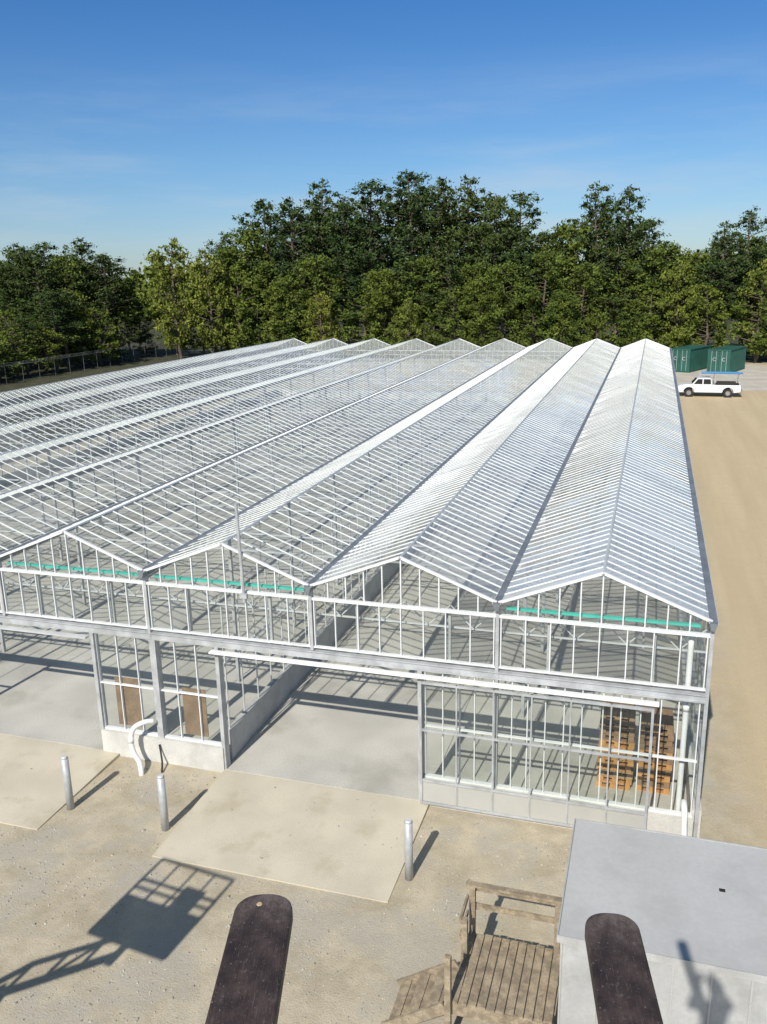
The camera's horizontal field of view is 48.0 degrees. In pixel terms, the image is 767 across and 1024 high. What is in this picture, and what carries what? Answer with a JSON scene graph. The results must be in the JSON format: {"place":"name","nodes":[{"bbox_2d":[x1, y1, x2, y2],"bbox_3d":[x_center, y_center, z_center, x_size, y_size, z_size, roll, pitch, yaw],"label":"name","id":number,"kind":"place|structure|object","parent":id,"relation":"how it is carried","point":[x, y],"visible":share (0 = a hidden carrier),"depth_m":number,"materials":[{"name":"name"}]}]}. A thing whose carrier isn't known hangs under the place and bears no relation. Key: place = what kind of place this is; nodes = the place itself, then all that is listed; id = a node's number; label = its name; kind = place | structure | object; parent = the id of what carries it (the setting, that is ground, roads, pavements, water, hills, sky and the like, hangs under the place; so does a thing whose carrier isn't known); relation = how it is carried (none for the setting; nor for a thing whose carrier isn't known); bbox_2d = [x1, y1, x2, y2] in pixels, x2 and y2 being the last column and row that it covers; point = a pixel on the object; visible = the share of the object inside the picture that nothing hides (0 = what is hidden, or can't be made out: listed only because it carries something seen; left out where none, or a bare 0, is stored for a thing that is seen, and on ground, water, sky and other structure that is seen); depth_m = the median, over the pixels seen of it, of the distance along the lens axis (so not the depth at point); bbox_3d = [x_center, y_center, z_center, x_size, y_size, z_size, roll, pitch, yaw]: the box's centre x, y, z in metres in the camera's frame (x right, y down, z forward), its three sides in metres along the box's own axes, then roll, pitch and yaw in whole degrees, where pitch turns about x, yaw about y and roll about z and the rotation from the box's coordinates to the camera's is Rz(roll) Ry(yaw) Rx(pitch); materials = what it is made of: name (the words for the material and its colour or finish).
{"place":"outdoors","nodes":[
{"label":"outdoors","id":0,"kind":"place"},
{"bbox_2d":[0,734,119,829],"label":"concrete path","id":1,"kind":"structure","parent":0,"point":[34,798],"depth_m":20.00,"materials":[{"name":"beige concrete"}]},
{"bbox_2d":[0,482,135,540],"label":"floor","id":2,"kind":"structure","parent":0,"point":[15,524],"depth_m":44.14,"materials":[{"name":"concrete"}]},
{"bbox_2d":[0,541,165,627],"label":"floor","id":3,"kind":"structure","parent":0,"point":[63,599],"depth_m":33.32,"materials":[{"name":"concrete"}]},
{"bbox_2d":[18,443,233,488],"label":"floor","id":4,"kind":"structure","parent":0,"point":[127,480],"depth_m":52.86,"materials":[{"name":"concrete"}]},
{"bbox_2d":[12,489,265,553],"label":"floor","id":5,"kind":"structure","parent":0,"point":[105,533],"depth_m":40.89,"materials":[{"name":"concrete"}]},
{"bbox_2d":[0,628,318,761],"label":"floor","id":6,"kind":"structure","parent":0,"point":[47,688],"depth_m":24.39,"materials":[{"name":"concrete"}]},
{"bbox_2d":[138,417,299,446],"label":"floor","id":7,"kind":"structure","parent":0,"point":[179,442],"depth_m":64.02,"materials":[{"name":"concrete"}]},
{"bbox_2d":[49,556,391,656],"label":"floor","id":8,"kind":"structure","parent":0,"point":[161,614],"depth_m":30.33,"materials":[{"name":"concrete"}]},
{"bbox_2d":[142,448,342,495],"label":"floor","id":9,"kind":"structure","parent":0,"point":[233,481],"depth_m":50.61,"materials":[{"name":"concrete"}]},
{"bbox_2d":[216,396,350,418],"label":"floor","id":10,"kind":"structure","parent":0,"point":[281,415],"depth_m":75.39,"materials":[{"name":"concrete"}]},
{"bbox_2d":[152,770,428,902],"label":"concrete path","id":11,"kind":"structure","parent":0,"point":[317,847],"depth_m":17.68,"materials":[{"name":"beige concrete"}]},
{"bbox_2d":[236,420,393,451],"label":"floor","id":12,"kind":"structure","parent":0,"point":[319,440],"depth_m":61.79,"materials":[{"name":"concrete"}]},
{"bbox_2d":[185,497,451,570],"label":"floor","id":13,"kind":"structure","parent":0,"point":[217,553],"depth_m":38.46,"materials":[{"name":"concrete"}]},
{"bbox_2d":[225,660,478,800],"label":"floor","id":14,"kind":"structure","parent":0,"point":[347,729],"depth_m":21.48,"materials":[{"name":"concrete"}]},
{"bbox_2d":[303,398,431,421],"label":"floor","id":15,"kind":"structure","parent":0,"point":[355,416],"depth_m":73.29,"materials":[{"name":"concrete"}]},
{"bbox_2d":[0,284,766,1023],"bbox_3d":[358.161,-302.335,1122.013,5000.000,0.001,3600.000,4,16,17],"label":"ground","id":16,"kind":"structure","parent":0,"point":[170,920],"depth_m":16.80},
{"bbox_2d":[0,326,44,377],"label":"broadleaf tree","id":17,"kind":"object","parent":16,"relation":"on","point":[4,337],"visible":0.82,"depth_m":103.96,"materials":[{"name":"green plant"}]},
{"bbox_2d":[3,250,69,365],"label":"pine tree","id":18,"kind":"object","parent":16,"relation":"on","point":[42,269],"visible":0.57,"depth_m":116.07,"materials":[{"name":"green plant"}]},
{"bbox_2d":[0,246,72,364],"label":"pine tree","id":19,"kind":"object","parent":16,"relation":"on","point":[17,273],"visible":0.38,"depth_m":117.11,"materials":[{"name":"green plant"}]},
{"bbox_2d":[18,325,79,372],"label":"broadleaf tree","id":20,"kind":"object","parent":16,"relation":"on","point":[49,333],"visible":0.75,"depth_m":109.30,"materials":[{"name":"green plant"}]},
{"bbox_2d":[24,287,84,370],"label":"pine tree","id":21,"kind":"object","parent":16,"relation":"on","point":[50,300],"visible":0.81,"depth_m":110.66,"materials":[{"name":"green plant"}]},
{"bbox_2d":[31,254,95,360],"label":"broadleaf tree","id":22,"kind":"object","parent":16,"relation":"on","point":[65,274],"visible":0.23,"depth_m":121.11,"materials":[{"name":"green plant"}]},
{"bbox_2d":[53,288,111,366],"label":"broadleaf tree","id":23,"kind":"object","parent":16,"relation":"on","point":[78,310],"visible":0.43,"depth_m":116.16,"materials":[{"name":"green plant"}]},
{"bbox_2d":[55,237,116,361],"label":"pine tree","id":24,"kind":"object","parent":16,"relation":"on","point":[82,250],"visible":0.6,"depth_m":120.61,"materials":[{"name":"green plant"}]},
{"bbox_2d":[0,341,175,383],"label":"chain link fence","id":25,"kind":"object","parent":16,"relation":"on","point":[38,364],"visible":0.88,"depth_m":111.61,"materials":[{"name":"metal"}]},
{"bbox_2d":[74,307,123,365],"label":"broadleaf tree","id":26,"kind":"object","parent":16,"relation":"on","point":[93,326],"visible":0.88,"depth_m":117.00,"materials":[{"name":"green plant"}]},
{"bbox_2d":[74,252,136,361],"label":"pine tree","id":27,"kind":"object","parent":16,"relation":"on","point":[108,297],"visible":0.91,"depth_m":121.48,"materials":[{"name":"green plant"}]},
{"bbox_2d":[91,256,146,356],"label":"pine tree","id":28,"kind":"object","parent":16,"relation":"on","point":[133,300],"visible":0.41,"depth_m":127.09,"materials":[{"name":"green plant"}]},
{"bbox_2d":[140,237,207,358],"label":"broadleaf tree","id":29,"kind":"object","parent":16,"relation":"on","point":[175,257],"visible":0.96,"depth_m":121.53,"materials":[{"name":"green plant"}]},
{"bbox_2d":[184,248,240,356],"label":"broadleaf tree","id":30,"kind":"object","parent":16,"relation":"on","point":[203,307],"visible":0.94,"depth_m":121.20,"materials":[{"name":"green plant"}]},
{"bbox_2d":[193,227,276,354],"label":"broadleaf tree","id":31,"kind":"object","parent":16,"relation":"on","point":[239,241],"visible":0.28,"depth_m":123.80,"materials":[{"name":"green plant"}]},
{"bbox_2d":[198,247,273,347],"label":"broadleaf tree","id":32,"kind":"object","parent":16,"relation":"on","point":[228,262],"visible":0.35,"depth_m":123.65,"materials":[{"name":"green plant"}]},
{"bbox_2d":[209,264,272,356],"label":"broadleaf tree","id":33,"kind":"object","parent":16,"relation":"on","point":[236,336],"visible":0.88,"depth_m":121.61,"materials":[{"name":"green plant"}]},
{"bbox_2d":[232,199,297,352],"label":"pine tree","id":34,"kind":"object","parent":16,"relation":"on","point":[261,204],"visible":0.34,"depth_m":124.27,"materials":[{"name":"green plant"}]},
{"bbox_2d":[244,259,297,352],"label":"broadleaf tree","id":35,"kind":"object","parent":16,"relation":"on","point":[265,266],"visible":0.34,"depth_m":122.49,"materials":[{"name":"green plant"}]},
{"bbox_2d":[0,760,569,1023],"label":"loose stones","id":36,"kind":"object","parent":16,"relation":"on","point":[228,896],"visible":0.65,"depth_m":15.95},
{"bbox_2d":[256,276,314,357],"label":"broadleaf tree","id":37,"kind":"object","parent":16,"relation":"on","point":[281,283],"visible":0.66,"depth_m":119.40,"materials":[{"name":"green plant"}]},
{"bbox_2d":[254,196,329,355],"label":"pine tree","id":38,"kind":"object","parent":16,"relation":"on","point":[282,234],"visible":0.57,"depth_m":121.76,"materials":[{"name":"green plant"}]},
{"bbox_2d":[281,253,352,357],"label":"broadleaf tree","id":39,"kind":"object","parent":16,"relation":"on","point":[314,274],"visible":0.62,"depth_m":119.45,"materials":[{"name":"green plant"}]},
{"bbox_2d":[287,177,349,322],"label":"pine tree","id":40,"kind":"object","parent":16,"relation":"on","point":[324,218],"visible":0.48,"depth_m":122.05,"materials":[{"name":"green plant"}]},
{"bbox_2d":[298,291,340,360],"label":"broadleaf tree","id":41,"kind":"object","parent":16,"relation":"on","point":[326,311],"visible":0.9,"depth_m":117.80,"materials":[{"name":"green plant"}]},
{"bbox_2d":[309,192,382,355],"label":"pine tree","id":42,"kind":"object","parent":16,"relation":"on","point":[336,238],"visible":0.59,"depth_m":120.62,"materials":[{"name":"green plant"}]},
{"bbox_2d":[326,250,391,353],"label":"broadleaf tree","id":43,"kind":"object","parent":16,"relation":"on","point":[351,278],"visible":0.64,"depth_m":119.78,"materials":[{"name":"green plant"}]},
{"bbox_2d":[0,338,718,837],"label":"greenhouse","id":44,"kind":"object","parent":16,"relation":"on","point":[494,796],"visible":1,"depth_m":23.04,"materials":[{"name":"clear glass"}]},
{"bbox_2d":[419,681,654,828],"bbox_3d":[2.981,5.004,17.487,4.646,2.860,0.050,4,16,17],"label":"sliding door","id":45,"kind":"structure","parent":44,"relation":"in","point":[560,812],"depth_m":17.66,"materials":[{"name":"metal"}]},
{"bbox_2d":[675,636,694,810],"bbox_3d":[5.880,4.397,16.871,0.130,4.320,0.130,4,16,17],"label":"drain pipe","id":46,"kind":"object","parent":44,"relation":"attached to","point":[688,676],"visible":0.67,"depth_m":16.78,"materials":[{"name":"white plastic"}]},
{"bbox_2d":[330,282,399,357],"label":"broadleaf tree","id":47,"kind":"object","parent":16,"relation":"on","point":[347,316],"visible":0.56,"depth_m":119.01,"materials":[{"name":"green plant"}]},
{"bbox_2d":[325,178,409,355],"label":"pine tree","id":48,"kind":"object","parent":16,"relation":"on","point":[369,252],"visible":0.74,"depth_m":119.10,"materials":[{"name":"green plant"}]},
{"bbox_2d":[355,267,409,358],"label":"broadleaf tree","id":49,"kind":"object","parent":16,"relation":"on","point":[383,274],"visible":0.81,"depth_m":116.86,"materials":[{"name":"green plant"}]},
{"bbox_2d":[17,236,766,321],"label":"distant wood","id":50,"kind":"object","parent":16,"relation":"on","point":[140,277],"visible":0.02,"depth_m":244.96,"materials":[{"name":"green plant"}]},
{"bbox_2d":[391,296,422,359],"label":"broadleaf tree","id":51,"kind":"object","parent":16,"relation":"on","point":[409,306],"visible":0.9,"depth_m":115.38,"materials":[{"name":"green plant"}]},
{"bbox_2d":[370,169,458,353],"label":"pine tree","id":52,"kind":"object","parent":16,"relation":"on","point":[412,208],"visible":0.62,"depth_m":118.69,"materials":[{"name":"green plant"}]},
{"bbox_2d":[384,255,444,353],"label":"pine tree","id":53,"kind":"object","parent":16,"relation":"on","point":[404,271],"visible":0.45,"depth_m":117.67,"materials":[{"name":"green plant"}]},
{"bbox_2d":[395,254,466,357],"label":"broadleaf tree","id":54,"kind":"object","parent":16,"relation":"on","point":[428,304],"visible":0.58,"depth_m":116.85,"materials":[{"name":"green plant"}]},
{"bbox_2d":[398,176,467,355],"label":"pine tree","id":55,"kind":"object","parent":16,"relation":"on","point":[435,197],"visible":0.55,"depth_m":118.12,"materials":[{"name":"green plant"}]},
{"bbox_2d":[412,246,478,357],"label":"broadleaf tree","id":56,"kind":"object","parent":16,"relation":"on","point":[451,269],"visible":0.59,"depth_m":115.62,"materials":[{"name":"green plant"}]},
{"bbox_2d":[428,288,484,357],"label":"broadleaf tree","id":57,"kind":"object","parent":16,"relation":"on","point":[452,322],"visible":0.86,"depth_m":114.32,"materials":[{"name":"green plant"}]},
{"bbox_2d":[436,174,504,355],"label":"pine tree","id":58,"kind":"object","parent":16,"relation":"on","point":[471,200],"visible":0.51,"depth_m":116.77,"materials":[{"name":"green plant"}]},
{"bbox_2d":[381,880,561,1023],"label":"timber deck","id":59,"kind":"structure","parent":16,"relation":"on","point":[449,977],"depth_m":13.14,"materials":[{"name":"brown wood"}]},
{"bbox_2d":[447,261,503,358],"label":"broadleaf tree","id":60,"kind":"object","parent":16,"relation":"on","point":[466,269],"visible":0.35,"depth_m":114.42,"materials":[{"name":"green plant"}]},
{"bbox_2d":[459,276,506,358],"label":"broadleaf tree","id":61,"kind":"object","parent":16,"relation":"on","point":[473,307],"visible":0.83,"depth_m":112.31,"materials":[{"name":"green plant"}]},
{"bbox_2d":[455,192,536,356],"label":"pine tree","id":62,"kind":"object","parent":16,"relation":"on","point":[492,240],"visible":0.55,"depth_m":114.39,"materials":[{"name":"green plant"}]},
{"bbox_2d":[473,261,531,359],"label":"broadleaf tree","id":63,"kind":"object","parent":16,"relation":"on","point":[504,292],"visible":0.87,"depth_m":111.56,"materials":[{"name":"green plant"}]},
{"bbox_2d":[479,190,557,350],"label":"pine tree","id":64,"kind":"object","parent":16,"relation":"on","point":[522,197],"visible":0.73,"depth_m":113.08,"materials":[{"name":"green plant"}]},
{"bbox_2d":[507,249,575,359],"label":"broadleaf tree","id":65,"kind":"object","parent":16,"relation":"on","point":[549,276],"visible":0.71,"depth_m":111.16,"materials":[{"name":"green plant"}]},
{"bbox_2d":[543,290,586,354],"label":"broadleaf tree","id":66,"kind":"object","parent":16,"relation":"on","point":[552,314],"visible":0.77,"depth_m":109.87,"materials":[{"name":"green plant"}]},
{"bbox_2d":[533,220,614,353],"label":"broadleaf tree","id":67,"kind":"object","parent":16,"relation":"on","point":[563,232],"visible":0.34,"depth_m":112.30,"materials":[{"name":"green plant"}]},
{"bbox_2d":[554,262,610,350],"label":"broadleaf tree","id":68,"kind":"object","parent":16,"relation":"on","point":[585,272],"visible":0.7,"depth_m":110.14,"materials":[{"name":"green plant"}]},
{"bbox_2d":[561,180,626,356],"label":"pine tree","id":69,"kind":"object","parent":16,"relation":"on","point":[601,219],"visible":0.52,"depth_m":112.09,"materials":[{"name":"green plant"}]},
{"bbox_2d":[578,242,650,353],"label":"pine tree","id":70,"kind":"object","parent":16,"relation":"on","point":[617,303],"visible":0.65,"depth_m":109.80,"materials":[{"name":"green plant"}]},
{"bbox_2d":[571,184,667,336],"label":"pine tree","id":71,"kind":"object","parent":16,"relation":"on","point":[635,229],"visible":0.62,"depth_m":109.58,"materials":[{"name":"green plant"}]},
{"bbox_2d":[599,257,673,345],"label":"broadleaf tree","id":72,"kind":"object","parent":16,"relation":"on","point":[634,287],"visible":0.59,"depth_m":109.32,"materials":[{"name":"green plant"}]},
{"bbox_2d":[621,286,673,346],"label":"broadleaf tree","id":73,"kind":"object","parent":16,"relation":"on","point":[647,323],"visible":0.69,"depth_m":108.02,"materials":[{"name":"green plant"}]},
{"bbox_2d":[557,818,766,1023],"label":"site trailer","id":74,"kind":"object","parent":16,"relation":"on","point":[694,909],"visible":0.9,"depth_m":11.72,"materials":[{"name":"metal"}]},
{"bbox_2d":[633,240,700,341],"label":"broadleaf tree","id":75,"kind":"object","parent":16,"relation":"on","point":[673,250],"visible":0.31,"depth_m":108.45,"materials":[{"name":"green plant"}]},
{"bbox_2d":[652,259,699,347],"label":"broadleaf tree","id":76,"kind":"object","parent":16,"relation":"on","point":[676,297],"visible":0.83,"depth_m":106.86,"materials":[{"name":"green plant"}]},
{"bbox_2d":[666,248,728,345],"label":"broadleaf tree","id":77,"kind":"object","parent":16,"relation":"on","point":[697,257],"visible":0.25,"depth_m":108.83,"materials":[{"name":"green plant"}]},
{"bbox_2d":[679,282,737,348],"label":"broadleaf tree","id":78,"kind":"object","parent":16,"relation":"on","point":[707,306],"visible":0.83,"depth_m":105.32,"materials":[{"name":"green plant"}]},
{"bbox_2d":[678,371,742,397],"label":"pickup truck","id":79,"kind":"object","parent":16,"relation":"on","point":[704,384],"visible":0.91,"depth_m":77.25,"materials":[{"name":"white paint"}]},
{"bbox_2d":[680,259,749,344],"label":"pine tree","id":80,"kind":"object","parent":16,"relation":"on","point":[718,282],"visible":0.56,"depth_m":107.00,"materials":[{"name":"green plant"}]},
{"bbox_2d":[692,221,753,346],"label":"pine tree","id":81,"kind":"object","parent":16,"relation":"on","point":[723,240],"visible":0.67,"depth_m":107.74,"materials":[{"name":"green plant"}]},
{"bbox_2d":[706,205,766,345],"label":"pine tree","id":82,"kind":"object","parent":16,"relation":"on","point":[757,250],"visible":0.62,"depth_m":107.60,"materials":[{"name":"green plant"}]},
{"bbox_2d":[716,267,766,362],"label":"broadleaf tree","id":83,"kind":"object","parent":16,"relation":"on","point":[762,276],"visible":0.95,"depth_m":104.10,"materials":[{"name":"green plant"}]},
{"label":"boom lift","id":84,"kind":"object","parent":16,"relation":"on","visible":0},
{"bbox_2d":[205,894,292,1023],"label":"fork","id":85,"kind":"object","parent":84,"relation":"attached to","point":[248,988],"visible":1,"depth_m":1.96,"materials":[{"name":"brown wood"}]},
{"bbox_2d":[585,913,662,1023],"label":"tine","id":86,"kind":"object","parent":84,"relation":"attached to","point":[624,992],"visible":1,"depth_m":1.92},
{"bbox_2d":[0,0,766,283],"label":"sky","id":87,"kind":"structure","parent":0,"point":[127,127],"materials":[{"name":"blue"}]},
{"bbox_2d":[281,453,493,506],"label":"floor","id":88,"kind":"structure","parent":0,"point":[348,489],"depth_m":48.31,"materials":[{"name":"concrete"}]},
{"bbox_2d":[320,573,519,677],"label":"floor","id":89,"kind":"structure","parent":0,"point":[434,637],"depth_m":28.13,"materials":[{"name":"concrete"}]},
{"bbox_2d":[357,423,522,457],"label":"floor","id":90,"kind":"structure","parent":0,"point":[414,444],"depth_m":59.40,"materials":[{"name":"concrete"}]},
{"bbox_2d":[396,507,550,581],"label":"floor","id":91,"kind":"structure","parent":0,"point":[407,568],"depth_m":36.35,"materials":[{"name":"concrete"}]},
{"bbox_2d":[410,400,543,425],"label":"floor","id":92,"kind":"structure","parent":0,"point":[434,419],"depth_m":70.53,"materials":[{"name":"concrete"}]},
{"bbox_2d":[453,458,573,513],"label":"floor","id":93,"kind":"structure","parent":0,"point":[501,493],"depth_m":46.03,"materials":[{"name":"concrete"}]},
{"bbox_2d":[496,426,586,461],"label":"floor","id":94,"kind":"structure","parent":0,"point":[540,444],"depth_m":57.12,"materials":[{"name":"concrete"}]},
{"bbox_2d":[437,678,686,809],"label":"floor","id":95,"kind":"structure","parent":0,"point":[588,787],"depth_m":20.64,"materials":[{"name":"concrete"}]},
{"bbox_2d":[596,701,635,790],"bbox_3d":[5.182,5.131,19.145,0.764,1.733,0.940,4,16,17],"label":"pallet stack","id":96,"kind":"object","parent":95,"relation":"on","point":[627,743],"visible":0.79,"depth_m":18.76,"materials":[{"name":"brown wood"}]},
{"bbox_2d":[636,706,673,794],"bbox_3d":[5.980,5.237,18.975,0.744,1.588,0.936,4,16,17],"label":"pallet stack","id":97,"kind":"object","parent":95,"relation":"on","point":[666,748],"visible":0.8,"depth_m":18.62,"materials":[{"name":"brown wood"}]},
{"bbox_2d":[480,584,680,701],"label":"floor","id":98,"kind":"structure","parent":0,"point":[612,657],"depth_m":26.52,"materials":[{"name":"concrete"}]},
{"bbox_2d":[528,513,675,595],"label":"floor","id":99,"kind":"structure","parent":0,"point":[609,585],"depth_m":34.12,"materials":[{"name":"concrete"}]},
{"bbox_2d":[554,462,670,519],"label":"floor","id":100,"kind":"structure","parent":0,"point":[631,507],"depth_m":45.08,"materials":[{"name":"concrete"}]},
{"bbox_2d":[574,428,667,464],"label":"floor","id":101,"kind":"structure","parent":0,"point":[630,447],"depth_m":55.07,"materials":[{"name":"concrete"}]},
{"bbox_2d":[676,364,766,390],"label":"gravel road","id":102,"kind":"structure","parent":0,"point":[752,377],"depth_m":91.45,"materials":[{"name":"grey gravel"}]},
{"bbox_2d":[671,345,711,372],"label":"shipping container","id":103,"kind":"object","parent":102,"relation":"on","point":[689,358],"visible":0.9,"depth_m":97.00,"materials":[{"name":"green metal"}]},
{"bbox_2d":[707,345,746,371],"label":"shipping container","id":104,"kind":"object","parent":102,"relation":"on","point":[727,358],"visible":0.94,"depth_m":95.11,"materials":[{"name":"green metal"}]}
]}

